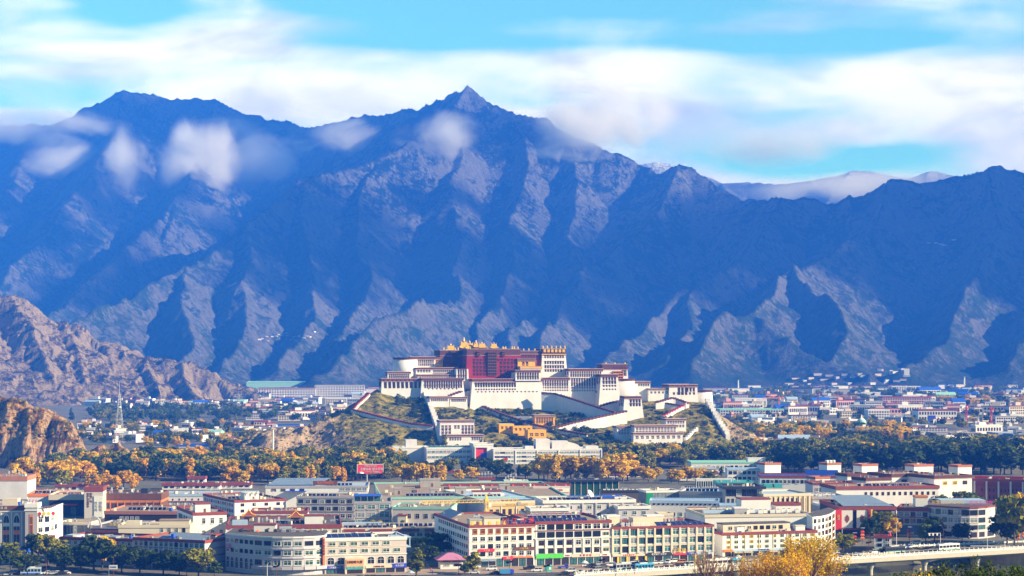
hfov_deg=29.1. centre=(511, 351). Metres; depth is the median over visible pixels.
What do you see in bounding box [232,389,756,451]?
hill
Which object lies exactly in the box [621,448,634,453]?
broadleaf tree
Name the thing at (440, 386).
white range
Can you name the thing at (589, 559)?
shop window
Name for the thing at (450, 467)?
broadleaf tree
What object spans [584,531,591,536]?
window
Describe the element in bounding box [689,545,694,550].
window
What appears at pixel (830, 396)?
house
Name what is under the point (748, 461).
hall
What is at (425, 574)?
kerb
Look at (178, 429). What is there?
house
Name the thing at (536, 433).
ochre house
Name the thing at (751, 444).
broadleaf tree
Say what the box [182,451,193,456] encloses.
broadleaf tree
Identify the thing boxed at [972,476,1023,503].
maroon building
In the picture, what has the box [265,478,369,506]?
market building
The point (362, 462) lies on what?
broadleaf tree
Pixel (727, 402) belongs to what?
house
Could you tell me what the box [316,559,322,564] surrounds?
window
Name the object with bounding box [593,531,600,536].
window
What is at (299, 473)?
broadleaf tree
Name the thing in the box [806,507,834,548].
corner building
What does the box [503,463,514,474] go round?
broadleaf tree
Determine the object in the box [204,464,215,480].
poplar tree
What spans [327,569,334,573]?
shop window
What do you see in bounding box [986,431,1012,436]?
market hall
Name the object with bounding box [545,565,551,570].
street kiosk
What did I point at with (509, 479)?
roof hut
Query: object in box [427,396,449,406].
terrace house
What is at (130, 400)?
house
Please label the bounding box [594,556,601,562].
shop window
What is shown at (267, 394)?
house
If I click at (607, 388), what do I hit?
forward tower
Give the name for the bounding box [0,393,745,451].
hill shrubs
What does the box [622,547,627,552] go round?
window
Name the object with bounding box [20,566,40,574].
bus
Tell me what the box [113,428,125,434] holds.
house
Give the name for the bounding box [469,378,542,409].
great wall
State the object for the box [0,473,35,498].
white block
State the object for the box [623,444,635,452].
broadleaf tree
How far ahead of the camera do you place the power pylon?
2849.79 m
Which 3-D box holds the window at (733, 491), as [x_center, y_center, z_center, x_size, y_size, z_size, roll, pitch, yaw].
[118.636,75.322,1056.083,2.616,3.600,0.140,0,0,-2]
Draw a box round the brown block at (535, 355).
[520,348,541,365]
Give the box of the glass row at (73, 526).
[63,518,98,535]
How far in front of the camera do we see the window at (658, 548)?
845.52 m
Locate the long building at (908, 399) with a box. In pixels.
[878,396,930,405]
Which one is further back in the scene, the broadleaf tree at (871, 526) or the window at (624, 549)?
the broadleaf tree at (871, 526)
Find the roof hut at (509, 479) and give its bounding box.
[503,478,527,480]
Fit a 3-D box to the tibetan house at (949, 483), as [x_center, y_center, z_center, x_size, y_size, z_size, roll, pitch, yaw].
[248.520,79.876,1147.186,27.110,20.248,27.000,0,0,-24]
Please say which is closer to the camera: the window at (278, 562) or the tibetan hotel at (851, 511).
the window at (278, 562)
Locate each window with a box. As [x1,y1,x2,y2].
[3,513,9,541]
[13,513,19,544]
[29,514,32,533]
[38,517,42,522]
[38,527,42,532]
[64,507,69,515]
[70,507,75,515]
[77,507,82,515]
[226,555,228,567]
[231,556,233,567]
[235,556,237,568]
[240,557,242,568]
[245,557,247,569]
[254,550,261,554]
[255,540,261,544]
[255,559,261,564]
[264,541,270,545]
[264,550,271,555]
[264,560,271,565]
[273,560,280,565]
[274,541,280,545]
[283,541,290,545]
[283,551,291,555]
[283,560,291,565]
[294,541,301,545]
[294,551,302,555]
[294,560,302,565]
[305,541,312,545]
[305,550,312,554]
[305,560,312,565]
[316,540,322,544]
[316,550,322,554]
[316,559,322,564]
[327,557,334,564]
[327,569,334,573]
[337,557,343,564]
[357,505,364,508]
[357,512,364,517]
[366,568,374,572]
[367,512,375,517]
[367,556,374,563]
[376,568,384,571]
[377,556,384,563]
[378,504,389,510]
[379,512,389,516]
[379,519,389,522]
[386,568,394,571]
[387,556,394,563]
[396,568,404,571]
[397,555,403,562]
[472,529,477,534]
[481,561,487,566]
[489,561,495,565]
[496,528,500,533]
[497,558,502,566]
[503,528,508,533]
[511,528,516,533]
[512,558,517,565]
[519,558,525,565]
[527,558,532,564]
[537,559,543,564]
[538,524,544,529]
[538,532,544,537]
[545,558,552,564]
[547,524,554,529]
[547,532,554,537]
[554,558,560,564]
[556,524,563,529]
[556,532,563,537]
[557,540,562,544]
[557,548,562,552]
[562,557,568,564]
[565,531,572,536]
[566,524,572,528]
[570,557,576,563]
[574,524,581,529]
[575,531,581,536]
[578,557,584,563]
[584,523,590,528]
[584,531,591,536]
[585,539,590,544]
[586,557,592,563]
[593,523,600,528]
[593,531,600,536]
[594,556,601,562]
[602,523,609,528]
[603,556,609,562]
[613,556,620,562]
[614,530,619,535]
[614,538,619,544]
[614,547,619,552]
[622,530,627,535]
[622,538,627,543]
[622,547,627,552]
[631,530,636,534]
[631,538,636,543]
[631,546,636,552]
[639,529,644,535]
[639,538,644,543]
[639,546,644,552]
[647,529,653,534]
[647,538,653,543]
[647,546,653,551]
[647,556,653,561]
[655,556,662,560]
[656,529,661,534]
[656,537,661,543]
[656,546,661,551]
[664,529,669,534]
[664,537,669,542]
[664,546,670,551]
[673,529,678,534]
[673,537,678,542]
[673,545,678,551]
[680,555,686,560]
[681,528,686,534]
[681,537,686,542]
[689,528,694,533]
[689,537,695,542]
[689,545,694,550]
[689,555,694,560]
[698,528,703,533]
[698,536,703,541]
[698,545,703,550]
[706,528,711,533]
[706,536,711,541]
[706,544,711,550]
[726,489,730,495]
[731,489,735,495]
[736,489,741,496]
[747,489,751,495]
[752,489,756,495]
[942,509,946,514]
[944,531,951,536]
[954,510,960,515]
[954,518,960,522]
[961,510,968,514]
[961,518,968,522]
[970,510,977,514]
[970,518,977,522]
[970,525,977,529]
[979,510,984,514]
[979,517,984,522]
[979,532,984,536]
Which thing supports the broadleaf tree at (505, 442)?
on the hill at (374, 429)
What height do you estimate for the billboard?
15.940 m
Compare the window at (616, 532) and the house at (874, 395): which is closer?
the window at (616, 532)
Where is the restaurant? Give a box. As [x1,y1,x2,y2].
[106,488,168,509]
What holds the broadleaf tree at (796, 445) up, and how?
on the ground
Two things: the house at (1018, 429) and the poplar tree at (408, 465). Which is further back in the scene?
the house at (1018, 429)
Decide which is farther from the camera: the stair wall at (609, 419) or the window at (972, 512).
the stair wall at (609, 419)
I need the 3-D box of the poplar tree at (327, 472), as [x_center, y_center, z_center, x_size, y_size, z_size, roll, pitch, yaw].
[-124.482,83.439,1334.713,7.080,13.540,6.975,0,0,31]
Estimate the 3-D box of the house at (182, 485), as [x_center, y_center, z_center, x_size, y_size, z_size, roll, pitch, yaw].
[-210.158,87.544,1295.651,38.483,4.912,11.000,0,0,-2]
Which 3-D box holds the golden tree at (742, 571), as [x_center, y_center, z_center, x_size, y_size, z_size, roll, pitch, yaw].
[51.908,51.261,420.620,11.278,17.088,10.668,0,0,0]
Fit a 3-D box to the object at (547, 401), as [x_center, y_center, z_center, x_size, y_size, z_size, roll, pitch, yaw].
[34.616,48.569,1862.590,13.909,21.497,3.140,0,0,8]
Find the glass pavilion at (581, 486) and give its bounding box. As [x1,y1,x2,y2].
[565,477,620,494]
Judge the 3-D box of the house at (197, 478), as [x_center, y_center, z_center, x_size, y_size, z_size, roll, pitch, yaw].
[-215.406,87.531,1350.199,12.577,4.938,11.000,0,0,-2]
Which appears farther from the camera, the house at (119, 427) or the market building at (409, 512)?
the house at (119, 427)
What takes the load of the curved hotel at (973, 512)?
on the ground
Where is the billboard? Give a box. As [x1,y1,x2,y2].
[357,462,383,481]
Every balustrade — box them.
[825,551,894,554]
[899,540,1023,546]
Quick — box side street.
[315,551,429,574]
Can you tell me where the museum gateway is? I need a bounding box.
[469,442,493,460]
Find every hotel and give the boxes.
[225,523,329,574]
[323,531,410,573]
[434,508,535,566]
[510,512,611,565]
[603,514,714,562]
[819,495,896,536]
[913,495,995,538]
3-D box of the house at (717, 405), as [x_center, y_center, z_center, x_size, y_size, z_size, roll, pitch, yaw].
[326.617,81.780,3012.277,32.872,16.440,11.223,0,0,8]
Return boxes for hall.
[87,516,154,532]
[104,504,192,521]
[374,478,566,517]
[443,488,534,515]
[649,498,718,517]
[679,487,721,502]
[685,497,808,528]
[687,457,767,471]
[713,479,781,487]
[716,483,765,502]
[719,503,771,507]
[731,398,766,406]
[759,489,810,512]
[926,431,980,435]
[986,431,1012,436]
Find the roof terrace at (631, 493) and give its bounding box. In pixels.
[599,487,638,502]
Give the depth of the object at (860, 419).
2146.97 m
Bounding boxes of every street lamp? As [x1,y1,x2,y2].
[543,557,550,575]
[631,553,638,573]
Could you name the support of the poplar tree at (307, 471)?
on the ground
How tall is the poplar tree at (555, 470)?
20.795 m
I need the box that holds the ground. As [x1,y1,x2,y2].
[0,390,1023,575]
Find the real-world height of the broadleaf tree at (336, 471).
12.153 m
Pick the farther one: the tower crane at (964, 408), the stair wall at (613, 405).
the tower crane at (964, 408)
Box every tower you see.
[24,502,41,542]
[84,485,106,518]
[114,381,124,443]
[392,357,417,377]
[535,345,566,376]
[594,374,619,404]
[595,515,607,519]
[597,362,627,378]
[618,379,634,395]
[618,396,643,420]
[697,390,712,404]
[756,461,780,472]
[806,475,829,479]
[818,462,841,471]
[853,462,877,472]
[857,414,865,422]
[904,462,933,471]
[948,464,971,473]
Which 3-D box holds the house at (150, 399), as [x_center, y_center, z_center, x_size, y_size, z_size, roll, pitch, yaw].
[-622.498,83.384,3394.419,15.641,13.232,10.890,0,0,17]
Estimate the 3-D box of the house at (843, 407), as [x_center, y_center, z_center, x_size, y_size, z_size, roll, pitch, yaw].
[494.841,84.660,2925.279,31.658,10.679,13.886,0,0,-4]
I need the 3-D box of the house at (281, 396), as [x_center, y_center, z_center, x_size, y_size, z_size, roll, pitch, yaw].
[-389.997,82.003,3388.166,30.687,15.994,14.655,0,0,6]
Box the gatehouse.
[647,388,668,400]
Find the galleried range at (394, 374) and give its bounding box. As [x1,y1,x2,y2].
[385,371,411,377]
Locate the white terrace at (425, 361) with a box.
[408,356,435,366]
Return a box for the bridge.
[572,545,1023,575]
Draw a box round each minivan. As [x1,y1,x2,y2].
[684,561,693,565]
[871,549,879,552]
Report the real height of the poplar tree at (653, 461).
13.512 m
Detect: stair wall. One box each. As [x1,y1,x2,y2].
[350,393,370,412]
[353,409,433,430]
[448,388,469,403]
[482,406,587,437]
[513,416,531,420]
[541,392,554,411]
[552,410,626,429]
[554,393,615,417]
[597,400,618,411]
[655,397,686,408]
[661,404,688,417]
[665,402,679,408]
[684,427,697,440]
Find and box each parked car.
[0,571,12,575]
[55,571,67,574]
[468,570,479,573]
[485,565,496,569]
[489,570,499,574]
[524,565,534,569]
[530,567,542,571]
[558,571,569,574]
[564,568,575,571]
[590,566,601,571]
[673,562,683,566]
[910,540,920,543]
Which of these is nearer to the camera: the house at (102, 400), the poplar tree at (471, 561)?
the poplar tree at (471, 561)
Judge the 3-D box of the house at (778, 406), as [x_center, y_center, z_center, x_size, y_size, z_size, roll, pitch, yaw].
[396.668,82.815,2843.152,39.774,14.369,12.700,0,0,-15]
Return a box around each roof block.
[655,512,673,518]
[771,501,801,510]
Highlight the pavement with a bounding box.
[364,558,767,574]
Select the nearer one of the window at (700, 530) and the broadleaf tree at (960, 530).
the window at (700, 530)
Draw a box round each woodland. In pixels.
[44,418,1023,477]
[68,383,1023,448]
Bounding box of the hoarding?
[928,415,935,421]
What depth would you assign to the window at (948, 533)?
954.36 m
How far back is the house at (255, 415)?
2615.65 m
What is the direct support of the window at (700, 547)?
in the hotel at (645, 537)
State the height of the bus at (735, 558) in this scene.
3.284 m
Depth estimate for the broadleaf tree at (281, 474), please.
1329.12 m
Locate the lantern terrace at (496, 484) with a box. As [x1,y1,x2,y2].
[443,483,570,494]
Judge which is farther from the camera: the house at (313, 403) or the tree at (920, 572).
the house at (313, 403)
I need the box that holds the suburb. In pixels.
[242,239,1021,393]
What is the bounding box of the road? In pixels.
[370,544,1023,575]
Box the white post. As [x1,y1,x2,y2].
[272,429,273,449]
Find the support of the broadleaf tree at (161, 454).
on the ground
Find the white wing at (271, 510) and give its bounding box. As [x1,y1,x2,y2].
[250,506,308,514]
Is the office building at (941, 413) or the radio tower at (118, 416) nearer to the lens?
the radio tower at (118, 416)
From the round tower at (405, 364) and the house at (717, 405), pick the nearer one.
the round tower at (405, 364)
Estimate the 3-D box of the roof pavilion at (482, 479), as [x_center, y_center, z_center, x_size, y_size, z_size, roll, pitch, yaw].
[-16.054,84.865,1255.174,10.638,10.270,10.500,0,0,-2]
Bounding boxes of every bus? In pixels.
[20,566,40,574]
[613,562,631,569]
[632,562,653,570]
[705,558,730,564]
[731,557,746,563]
[882,545,904,552]
[936,543,959,550]
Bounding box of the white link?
[454,369,468,389]
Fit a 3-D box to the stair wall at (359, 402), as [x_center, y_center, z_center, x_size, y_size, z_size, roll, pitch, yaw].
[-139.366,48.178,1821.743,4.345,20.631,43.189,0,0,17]
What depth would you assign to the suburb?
4564.10 m
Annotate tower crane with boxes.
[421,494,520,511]
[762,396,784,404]
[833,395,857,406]
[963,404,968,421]
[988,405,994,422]
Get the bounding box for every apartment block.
[59,532,149,565]
[132,531,225,571]
[177,502,226,532]
[203,491,285,519]
[226,508,341,532]
[714,521,817,556]
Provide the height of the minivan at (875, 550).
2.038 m
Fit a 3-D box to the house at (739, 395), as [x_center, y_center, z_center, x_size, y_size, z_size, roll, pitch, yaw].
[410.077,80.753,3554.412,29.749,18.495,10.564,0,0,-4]
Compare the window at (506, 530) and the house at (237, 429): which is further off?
the house at (237, 429)
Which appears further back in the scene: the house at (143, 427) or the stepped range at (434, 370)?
the house at (143, 427)
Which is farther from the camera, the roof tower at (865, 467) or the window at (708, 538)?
the roof tower at (865, 467)
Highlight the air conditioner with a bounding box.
[735,526,744,531]
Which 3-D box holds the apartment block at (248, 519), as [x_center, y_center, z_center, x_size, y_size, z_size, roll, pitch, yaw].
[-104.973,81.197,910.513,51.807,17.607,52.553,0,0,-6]
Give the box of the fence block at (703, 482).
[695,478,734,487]
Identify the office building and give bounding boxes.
[254,420,270,426]
[296,492,359,519]
[325,398,346,404]
[354,494,391,522]
[524,505,569,513]
[534,494,635,515]
[613,501,650,519]
[716,408,783,415]
[864,409,889,418]
[912,409,956,420]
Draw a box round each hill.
[0,294,272,405]
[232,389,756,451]
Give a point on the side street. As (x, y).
(408, 555)
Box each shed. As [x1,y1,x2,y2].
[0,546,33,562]
[176,444,208,446]
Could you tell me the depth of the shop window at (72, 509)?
1084.61 m
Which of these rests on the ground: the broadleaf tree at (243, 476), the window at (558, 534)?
the broadleaf tree at (243, 476)
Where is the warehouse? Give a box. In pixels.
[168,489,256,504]
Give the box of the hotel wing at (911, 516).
[896,502,929,536]
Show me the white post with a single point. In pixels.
(273, 439)
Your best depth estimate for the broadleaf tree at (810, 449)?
1464.15 m
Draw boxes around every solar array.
[159,536,178,538]
[325,533,370,537]
[500,499,533,500]
[507,520,530,523]
[531,517,586,522]
[654,521,703,525]
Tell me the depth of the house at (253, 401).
3291.20 m
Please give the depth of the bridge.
866.94 m
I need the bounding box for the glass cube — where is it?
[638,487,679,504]
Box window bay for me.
[511,370,540,380]
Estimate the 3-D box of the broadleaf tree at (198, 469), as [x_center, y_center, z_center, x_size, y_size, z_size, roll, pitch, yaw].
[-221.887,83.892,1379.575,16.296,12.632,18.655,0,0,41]
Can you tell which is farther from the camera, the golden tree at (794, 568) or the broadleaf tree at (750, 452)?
the broadleaf tree at (750, 452)
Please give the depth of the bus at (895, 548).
881.97 m
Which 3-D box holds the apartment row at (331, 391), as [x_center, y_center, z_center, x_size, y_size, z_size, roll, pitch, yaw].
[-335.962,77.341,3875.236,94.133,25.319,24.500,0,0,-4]
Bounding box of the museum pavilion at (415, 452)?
[391,439,423,461]
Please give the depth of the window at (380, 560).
805.52 m
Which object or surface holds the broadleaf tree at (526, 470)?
on the ground
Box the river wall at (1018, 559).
[970,545,1023,565]
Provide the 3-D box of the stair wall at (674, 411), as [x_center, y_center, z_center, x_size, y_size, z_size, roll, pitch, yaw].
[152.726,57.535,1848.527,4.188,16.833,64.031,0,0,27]
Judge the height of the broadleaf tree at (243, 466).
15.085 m
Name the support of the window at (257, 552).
in the curved hotel at (258, 548)
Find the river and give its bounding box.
[809,564,1023,575]
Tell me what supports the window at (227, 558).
in the curved hotel at (258, 548)
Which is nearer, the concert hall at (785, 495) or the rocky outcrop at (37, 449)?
the concert hall at (785, 495)
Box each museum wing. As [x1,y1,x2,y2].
[423,445,470,462]
[492,438,601,463]
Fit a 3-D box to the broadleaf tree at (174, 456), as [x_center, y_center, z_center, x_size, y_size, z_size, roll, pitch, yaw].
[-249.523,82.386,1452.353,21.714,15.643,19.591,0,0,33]
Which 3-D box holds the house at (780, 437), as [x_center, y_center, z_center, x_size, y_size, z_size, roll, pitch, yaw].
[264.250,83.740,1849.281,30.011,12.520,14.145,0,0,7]
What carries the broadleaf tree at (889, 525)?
on the ground
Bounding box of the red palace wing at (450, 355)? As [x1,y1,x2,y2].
[434,339,466,368]
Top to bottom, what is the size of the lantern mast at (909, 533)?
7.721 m
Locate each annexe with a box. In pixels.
[691,466,715,469]
[805,479,853,491]
[808,492,841,511]
[811,502,819,511]
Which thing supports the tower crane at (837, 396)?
on the ground
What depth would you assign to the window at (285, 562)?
795.26 m
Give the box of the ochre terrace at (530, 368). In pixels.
[519,366,542,376]
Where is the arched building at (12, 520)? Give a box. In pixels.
[0,498,34,545]
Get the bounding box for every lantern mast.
[860,528,863,543]
[907,527,910,542]
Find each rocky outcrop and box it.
[0,396,86,468]
[91,442,128,452]
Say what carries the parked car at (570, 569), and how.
on the road
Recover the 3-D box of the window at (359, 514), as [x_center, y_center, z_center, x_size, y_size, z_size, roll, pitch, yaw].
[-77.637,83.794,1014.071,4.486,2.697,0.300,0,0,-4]
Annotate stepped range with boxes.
[415,367,457,377]
[416,374,455,377]
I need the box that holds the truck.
[499,569,513,574]
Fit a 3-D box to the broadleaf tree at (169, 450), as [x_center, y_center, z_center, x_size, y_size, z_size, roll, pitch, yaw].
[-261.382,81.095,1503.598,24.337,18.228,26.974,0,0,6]
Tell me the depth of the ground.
1382.11 m
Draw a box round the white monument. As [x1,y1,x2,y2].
[903,369,909,376]
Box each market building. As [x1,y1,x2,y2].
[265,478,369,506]
[392,501,456,522]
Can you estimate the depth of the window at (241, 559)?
804.83 m
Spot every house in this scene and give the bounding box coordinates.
[55,483,86,489]
[77,420,96,428]
[84,400,100,405]
[86,425,94,431]
[88,397,110,402]
[102,433,118,442]
[110,425,125,432]
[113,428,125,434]
[117,431,143,442]
[123,398,139,404]
[135,399,149,406]
[139,422,147,430]
[145,397,155,403]
[145,423,157,431]
[154,399,170,404]
[161,481,221,489]
[169,426,188,433]
[170,399,188,403]
[182,420,193,427]
[187,476,206,481]
[188,427,203,433]
[188,433,207,441]
[193,400,208,403]
[201,430,224,432]
[221,481,252,488]
[226,400,239,406]
[229,399,247,403]
[231,426,248,434]
[234,423,253,427]
[245,411,262,419]
[248,399,257,404]
[253,405,267,410]
[257,397,275,404]
[258,391,270,397]
[259,424,270,427]
[263,409,288,418]
[266,420,275,426]
[266,425,285,429]
[273,401,287,406]
[275,395,294,399]
[277,413,302,420]
[281,398,294,402]
[288,407,314,419]
[294,402,317,406]
[295,398,316,401]
[302,395,321,403]
[310,413,328,421]
[314,406,340,409]
[318,408,335,412]
[331,404,346,409]
[333,400,346,404]
[345,397,357,404]
[351,392,371,398]
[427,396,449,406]
[434,553,465,568]
[436,419,474,442]
[442,434,483,444]
[446,470,480,473]
[449,396,467,409]
[496,423,513,433]
[512,426,531,435]
[524,429,545,440]
[531,414,555,425]
[604,473,639,476]
[612,425,630,440]
[630,424,677,431]
[630,432,683,443]
[634,381,650,400]
[661,418,686,431]
[680,470,717,480]
[715,400,724,407]
[720,398,741,407]
[725,467,759,482]
[726,412,741,421]
[729,404,760,407]
[731,392,747,400]
[740,410,751,418]
[742,402,763,407]
[748,399,762,403]
[748,414,765,422]
[751,418,772,425]
[758,470,837,491]
[760,415,774,422]
[763,391,776,401]
[771,412,785,416]
[773,404,799,408]
[776,399,792,404]
[778,435,809,440]
[784,403,807,414]
[785,397,797,401]
[788,412,816,420]
[795,391,808,397]
[800,402,820,413]
[801,418,828,421]
[808,401,822,406]
[810,397,829,406]
[812,435,832,438]
[819,482,939,513]
[822,393,835,403]
[824,408,852,414]
[831,397,854,406]
[834,405,848,408]
[835,471,866,481]
[837,409,860,417]
[843,397,865,403]
[847,417,857,422]
[849,402,872,410]
[851,475,891,482]
[860,390,880,398]
[863,399,882,406]
[867,471,927,481]
[868,406,902,414]
[870,394,891,398]
[883,401,899,407]
[884,415,902,421]
[894,415,909,419]
[895,402,922,413]
[901,392,926,395]
[906,471,972,497]
[912,423,927,426]
[916,387,941,392]
[919,425,947,432]
[923,399,945,408]
[930,417,952,423]
[935,392,955,400]
[943,401,959,413]
[943,418,955,423]
[947,389,968,393]
[948,431,973,436]
[949,398,965,405]
[950,430,980,434]
[958,392,978,396]
[960,406,970,413]
[961,416,978,422]
[962,395,989,403]
[969,421,992,426]
[970,404,982,413]
[970,422,1002,433]
[978,413,991,421]
[981,403,1004,414]
[983,400,1005,405]
[992,391,1018,397]
[993,413,1018,423]
[1003,423,1019,430]
[1004,402,1023,415]
[1007,395,1020,404]
[1007,411,1023,419]
[1013,427,1023,433]
[1013,431,1023,437]
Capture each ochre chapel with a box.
[435,358,443,366]
[517,359,534,369]
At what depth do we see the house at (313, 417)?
2547.81 m
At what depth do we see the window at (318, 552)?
799.35 m
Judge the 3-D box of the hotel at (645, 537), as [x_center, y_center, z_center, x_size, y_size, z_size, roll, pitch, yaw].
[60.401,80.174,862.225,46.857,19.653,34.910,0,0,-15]
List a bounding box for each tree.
[0,547,13,565]
[1,542,25,569]
[9,456,34,473]
[10,553,40,574]
[22,533,48,560]
[30,463,48,483]
[33,467,40,488]
[33,535,61,564]
[37,461,58,484]
[44,461,67,483]
[47,547,79,570]
[50,469,72,483]
[54,540,69,568]
[58,458,80,477]
[66,546,93,571]
[70,460,97,481]
[71,456,105,475]
[72,448,86,456]
[74,535,114,571]
[77,451,99,457]
[85,473,91,484]
[92,471,101,484]
[96,536,116,569]
[102,470,111,486]
[103,462,115,474]
[104,544,144,572]
[107,475,121,486]
[111,451,126,458]
[112,458,121,462]
[112,460,142,475]
[113,476,119,489]
[117,470,131,486]
[122,453,135,460]
[123,547,153,573]
[127,453,136,460]
[127,473,142,488]
[128,474,135,487]
[132,457,148,476]
[136,451,144,457]
[137,446,154,453]
[138,460,147,478]
[142,449,157,456]
[144,459,166,480]
[147,549,174,574]
[156,447,183,454]
[157,452,170,473]
[161,459,176,477]
[161,552,185,575]
[164,454,183,458]
[168,457,183,471]
[177,548,215,575]
[181,463,204,475]
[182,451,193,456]
[184,445,207,455]
[184,457,195,476]
[193,453,213,459]
[203,458,221,476]
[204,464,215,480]
[207,561,223,575]
[213,443,222,452]
[220,466,237,481]
[230,459,241,481]
[234,459,248,470]
[234,470,249,481]
[246,464,254,480]
[248,455,279,478]
[257,464,262,480]
[260,463,275,480]
[272,466,279,477]
[276,470,287,478]
[284,465,291,477]
[289,457,320,474]
[291,467,306,477]
[304,466,309,477]
[308,464,316,477]
[315,467,320,477]
[322,465,333,480]
[329,466,341,480]
[341,467,347,481]
[343,459,358,481]
[343,460,366,479]
[379,434,395,446]
[391,464,409,481]
[406,464,411,481]
[406,547,425,575]
[408,462,425,481]
[408,537,430,547]
[410,542,440,565]
[423,467,431,477]
[424,531,451,551]
[429,465,435,477]
[430,459,446,468]
[434,461,446,481]
[438,465,446,481]
[442,434,447,444]
[443,462,454,473]
[446,457,458,465]
[452,469,465,478]
[459,565,469,574]
[461,463,472,471]
[462,552,481,573]
[463,466,479,480]
[466,457,478,466]
[477,457,495,470]
[486,461,506,477]
[500,438,513,446]
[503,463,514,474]
[518,463,532,478]
[522,437,532,445]
[531,454,552,479]
[539,457,554,481]
[548,453,563,482]
[558,454,570,479]
[559,456,581,477]
[561,462,569,477]
[568,440,583,444]
[569,455,580,477]
[578,456,595,474]
[580,459,588,477]
[591,458,598,477]
[594,456,623,477]
[596,459,607,477]
[605,453,629,477]
[617,458,628,481]
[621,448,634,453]
[622,452,639,480]
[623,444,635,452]
[629,470,638,476]
[631,444,651,464]
[637,466,649,476]
[638,469,657,482]
[648,453,656,467]
[649,445,661,450]
[652,448,669,466]
[652,467,662,479]
[666,443,680,461]
[666,469,675,482]
[668,447,697,467]
[673,469,684,482]
[678,466,693,481]
[686,443,705,459]
[686,546,741,575]
[690,468,702,477]
[698,448,708,459]
[703,471,718,477]
[708,446,731,459]
[714,562,739,575]
[726,444,744,447]
[730,555,778,575]
[731,447,748,457]
[743,450,754,456]
[745,440,762,451]
[750,542,805,575]
[763,550,811,575]
[770,442,784,446]
[772,445,804,472]
[775,532,838,575]
[788,443,803,472]
[789,450,813,472]
[805,450,819,469]
[807,447,832,469]
[811,549,853,575]
[812,450,831,466]
[830,443,842,456]
[830,532,854,552]
[831,445,851,450]
[831,451,857,471]
[849,443,880,462]
[851,451,862,469]
[858,517,881,540]
[860,441,873,445]
[864,446,902,470]
[869,511,893,533]
[874,441,882,447]
[883,517,901,538]
[886,442,925,470]
[889,566,931,575]
[900,568,932,575]
[907,441,935,462]
[915,523,934,543]
[919,515,945,541]
[926,560,955,575]
[928,443,956,471]
[932,450,956,471]
[935,494,947,497]
[937,554,1003,575]
[949,491,966,497]
[951,522,974,542]
[952,450,962,463]
[953,440,975,444]
[958,443,968,463]
[959,492,985,499]
[961,441,993,473]
[967,448,976,474]
[976,446,1004,473]
[977,444,1020,474]
[980,452,989,474]
[982,437,1013,443]
[985,563,1023,575]
[987,515,1023,544]
[992,449,1022,474]
[992,494,1023,545]
[1005,448,1023,473]
[1009,437,1023,445]
[1017,492,1023,514]
[1018,445,1023,474]
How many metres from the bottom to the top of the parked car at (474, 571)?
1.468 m
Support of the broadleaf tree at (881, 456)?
on the ground
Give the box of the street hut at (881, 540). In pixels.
[873,532,891,547]
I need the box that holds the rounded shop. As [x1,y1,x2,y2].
[37,503,62,537]
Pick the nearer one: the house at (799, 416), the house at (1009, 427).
the house at (1009, 427)
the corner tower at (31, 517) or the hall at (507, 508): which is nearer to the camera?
the corner tower at (31, 517)
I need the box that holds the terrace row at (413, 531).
[342,522,433,550]
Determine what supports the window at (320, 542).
in the curved hotel at (258, 548)
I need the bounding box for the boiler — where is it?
[279,526,291,531]
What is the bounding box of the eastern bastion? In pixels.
[661,384,697,401]
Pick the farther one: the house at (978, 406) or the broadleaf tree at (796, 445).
the house at (978, 406)
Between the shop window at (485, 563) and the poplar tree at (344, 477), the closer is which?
the shop window at (485, 563)
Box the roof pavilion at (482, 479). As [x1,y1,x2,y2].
[478,477,494,481]
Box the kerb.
[349,572,537,575]
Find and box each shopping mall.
[27,489,70,506]
[49,490,83,515]
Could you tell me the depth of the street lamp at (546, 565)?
792.80 m
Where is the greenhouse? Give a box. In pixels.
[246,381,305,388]
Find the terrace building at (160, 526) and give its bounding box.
[118,519,194,533]
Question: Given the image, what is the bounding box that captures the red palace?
[459,342,520,378]
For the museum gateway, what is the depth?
1585.98 m
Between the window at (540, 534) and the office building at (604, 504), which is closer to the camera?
the window at (540, 534)
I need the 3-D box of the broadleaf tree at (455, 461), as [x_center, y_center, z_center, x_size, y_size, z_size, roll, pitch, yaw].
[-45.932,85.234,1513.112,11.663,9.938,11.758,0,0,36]
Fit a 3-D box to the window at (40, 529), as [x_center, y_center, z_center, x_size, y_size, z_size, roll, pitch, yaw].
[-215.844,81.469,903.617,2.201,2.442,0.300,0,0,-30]
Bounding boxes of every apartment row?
[258,387,315,397]
[317,385,364,397]
[889,386,920,391]
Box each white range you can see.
[379,378,420,398]
[420,378,464,398]
[541,377,570,396]
[564,368,603,403]
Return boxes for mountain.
[0,85,1023,389]
[639,162,952,203]
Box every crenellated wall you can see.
[423,392,438,433]
[705,398,729,440]
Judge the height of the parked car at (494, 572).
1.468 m
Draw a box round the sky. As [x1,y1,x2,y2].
[0,0,1023,184]
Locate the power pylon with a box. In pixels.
[259,391,267,405]
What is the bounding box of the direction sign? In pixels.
[109,565,116,568]
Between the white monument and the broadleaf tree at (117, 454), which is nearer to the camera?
the broadleaf tree at (117, 454)
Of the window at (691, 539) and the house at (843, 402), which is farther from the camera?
the house at (843, 402)

